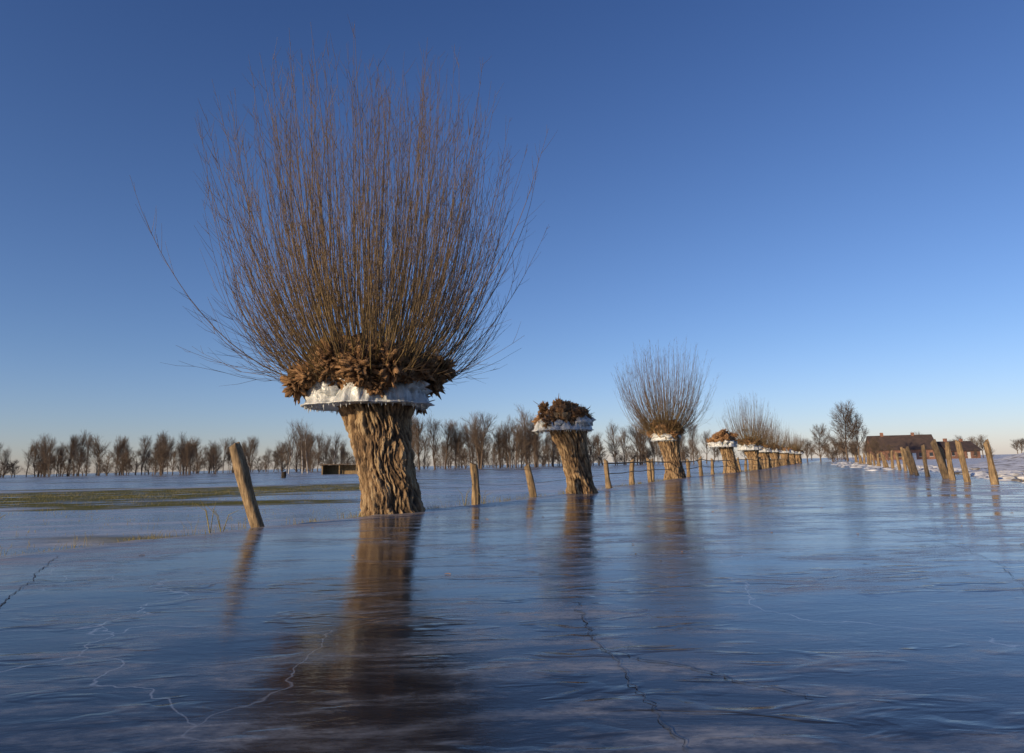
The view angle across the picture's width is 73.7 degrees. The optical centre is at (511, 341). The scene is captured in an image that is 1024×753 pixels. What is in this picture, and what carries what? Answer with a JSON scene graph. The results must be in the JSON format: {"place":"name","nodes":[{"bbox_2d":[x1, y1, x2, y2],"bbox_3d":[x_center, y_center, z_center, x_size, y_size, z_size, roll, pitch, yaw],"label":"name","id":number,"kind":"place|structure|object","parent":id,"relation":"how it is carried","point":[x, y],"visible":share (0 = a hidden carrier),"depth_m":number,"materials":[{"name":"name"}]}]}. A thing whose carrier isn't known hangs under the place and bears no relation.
{"place":"outdoors","nodes":[
{"label":"outdoors","id":0,"kind":"place"},
{"bbox_2d":[0,459,1023,752],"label":"icy road","id":1,"kind":"structure","parent":0,"point":[856,623],"depth_m":4.24,"materials":[{"name":"blue ice"}]},
{"bbox_2d":[0,513,1023,749],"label":"ice cracks","id":2,"kind":"object","parent":1,"relation":"on","point":[621,652],"visible":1,"depth_m":3.36,"materials":[{"name":"ice"}]},
{"bbox_2d":[0,454,1023,556],"bbox_3d":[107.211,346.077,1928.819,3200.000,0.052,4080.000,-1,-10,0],"label":"frozen meadow ground","id":3,"kind":"structure","parent":0,"point":[443,485],"depth_m":29.51,"materials":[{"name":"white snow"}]},
{"bbox_2d":[281,471,285,477],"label":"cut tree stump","id":4,"kind":"object","parent":3,"relation":"on","point":[283,474],"visible":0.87,"depth_m":91.14,"materials":[{"name":"brown wood"}]},
{"bbox_2d":[282,420,302,473],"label":"birch tree","id":5,"kind":"object","parent":3,"relation":"on","point":[291,451],"visible":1,"depth_m":170.18,"materials":[{"name":"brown plant"}]},
{"bbox_2d":[292,421,310,472],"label":"birch tree","id":6,"kind":"object","parent":3,"relation":"on","point":[301,430],"visible":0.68,"depth_m":173.19,"materials":[{"name":"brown plant"}]},
{"bbox_2d":[295,422,312,472],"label":"birch tree","id":7,"kind":"object","parent":3,"relation":"on","point":[305,450],"visible":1,"depth_m":169.10,"materials":[{"name":"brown plant"}]},
{"bbox_2d":[328,430,342,463],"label":"birch tree","id":8,"kind":"object","parent":3,"relation":"on","point":[336,445],"visible":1,"depth_m":174.22,"materials":[{"name":"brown plant"}]},
{"bbox_2d":[319,464,357,474],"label":"field shelter","id":9,"kind":"object","parent":3,"relation":"on","point":[339,469],"visible":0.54,"depth_m":131.17,"materials":[{"name":"brown wood"}]},
{"bbox_2d":[130,14,557,516],"bbox_3d":[-3.417,-1.669,16.483,8.944,11.863,9.612,-1,-10,0],"label":"willow tree","id":10,"kind":"object","parent":3,"relation":"on","point":[372,385],"visible":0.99,"depth_m":15.09,"materials":[{"name":"brown plant"}]},
{"bbox_2d":[0,468,765,555],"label":"dry grass tufts","id":11,"kind":"object","parent":3,"relation":"on","point":[213,511],"visible":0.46,"depth_m":22.48,"materials":[{"name":"plant"}]},
{"bbox_2d":[229,442,790,527],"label":"wooden fence","id":12,"kind":"object","parent":3,"relation":"on","point":[243,479],"visible":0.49,"depth_m":19.07,"materials":[{"name":"brown wood"}]},
{"bbox_2d":[0,404,1023,477],"bbox_3d":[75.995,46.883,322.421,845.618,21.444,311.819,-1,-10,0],"label":"distant tree line","id":13,"kind":"object","parent":3,"relation":"on","point":[528,441],"visible":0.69,"depth_m":273.65,"materials":[{"name":"brown plant"}]},
{"bbox_2d":[531,395,597,493],"bbox_3d":[1.826,3.609,23.209,2.319,3.643,2.084,-1,-10,0],"label":"willow tree","id":14,"kind":"object","parent":3,"relation":"on","point":[567,425],"visible":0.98,"depth_m":22.63,"materials":[{"name":"brown plant"}]},
{"bbox_2d":[613,337,717,479],"bbox_3d":[9.236,4.016,41.005,6.537,8.841,6.507,-1,-10,0],"label":"willow tree","id":15,"kind":"object","parent":3,"relation":"on","point":[666,432],"visible":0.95,"depth_m":40.42,"materials":[{"name":"brown plant"}]},
{"bbox_2d":[706,428,739,472],"bbox_3d":[16.784,8.766,54.127,2.423,3.832,2.237,5,-12,-31],"label":"willow tree","id":16,"kind":"object","parent":3,"relation":"on","point":[724,442],"visible":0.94,"depth_m":53.66,"materials":[{"name":"brown plant"}]},
{"bbox_2d":[716,392,781,469],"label":"willow tree","id":17,"kind":"object","parent":3,"relation":"on","point":[749,445],"visible":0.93,"depth_m":67.72,"materials":[{"name":"brown plant"}]},
{"bbox_2d":[739,417,781,467],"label":"willow tree","id":18,"kind":"object","parent":3,"relation":"on","point":[765,451],"visible":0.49,"depth_m":79.78,"materials":[{"name":"brown plant"}]},
{"bbox_2d":[756,416,791,466],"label":"willow tree","id":19,"kind":"object","parent":3,"relation":"on","point":[774,454],"visible":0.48,"depth_m":92.68,"materials":[{"name":"brown plant"}]},
{"bbox_2d":[779,447,791,464],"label":"willow tree","id":20,"kind":"object","parent":3,"relation":"on","point":[785,452],"visible":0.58,"depth_m":107.75,"materials":[{"name":"brown plant"}]},
{"bbox_2d":[778,428,805,463],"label":"willow tree","id":21,"kind":"object","parent":3,"relation":"on","point":[794,450],"visible":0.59,"depth_m":123.68,"materials":[{"name":"brown plant"}]},
{"bbox_2d":[788,432,806,462],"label":"willow tree","id":22,"kind":"object","parent":3,"relation":"on","point":[798,458],"visible":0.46,"depth_m":141.33,"materials":[{"name":"brown plant"}]},
{"bbox_2d":[807,422,831,460],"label":"bare oak tree","id":23,"kind":"object","parent":3,"relation":"on","point":[824,439],"visible":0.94,"depth_m":200.62,"materials":[{"name":"brown plant"}]},
{"bbox_2d":[821,401,863,460],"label":"bare oak tree","id":24,"kind":"object","parent":3,"relation":"on","point":[846,416],"visible":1,"depth_m":197.03,"materials":[{"name":"brown plant"}]},
{"bbox_2d":[840,411,868,457],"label":"bare oak tree","id":25,"kind":"object","parent":3,"relation":"on","point":[856,436],"visible":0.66,"depth_m":200.65,"materials":[{"name":"brown plant"}]},
{"bbox_2d":[865,432,935,459],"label":"brick farmhouse","id":26,"kind":"object","parent":3,"relation":"on","point":[913,442],"visible":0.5,"depth_m":228.62,"materials":[{"name":"tile"}]},
{"bbox_2d":[879,452,932,456],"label":"windows","id":27,"kind":"structure","parent":26,"relation":"in","point":[931,453],"depth_m":225.47,"materials":[{"name":"black glass"}]},
{"bbox_2d":[854,439,998,484],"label":"wooden fence","id":28,"kind":"object","parent":3,"relation":"on","point":[947,471],"visible":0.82,"depth_m":30.03,"materials":[{"name":"brown wood"}]},
{"bbox_2d":[831,462,1023,482],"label":"snow lumps","id":29,"kind":"object","parent":3,"relation":"on","point":[1007,475],"visible":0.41,"depth_m":40.21,"materials":[{"name":"white snow"}]},
{"bbox_2d":[937,438,982,458],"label":"brick barn","id":30,"kind":"structure","parent":3,"relation":"on","point":[968,447],"depth_m":229.30,"materials":[{"name":"tile"}]},
{"bbox_2d":[953,452,1023,470],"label":"snow covered dyke","id":31,"kind":"structure","parent":3,"relation":"on","point":[1014,462],"depth_m":51.12,"materials":[{"name":"white snow"}]},
{"bbox_2d":[0,0,1023,474],"label":"sky","id":32,"kind":"structure","parent":0,"point":[823,200],"materials":[{"name":"blue"}]}
]}

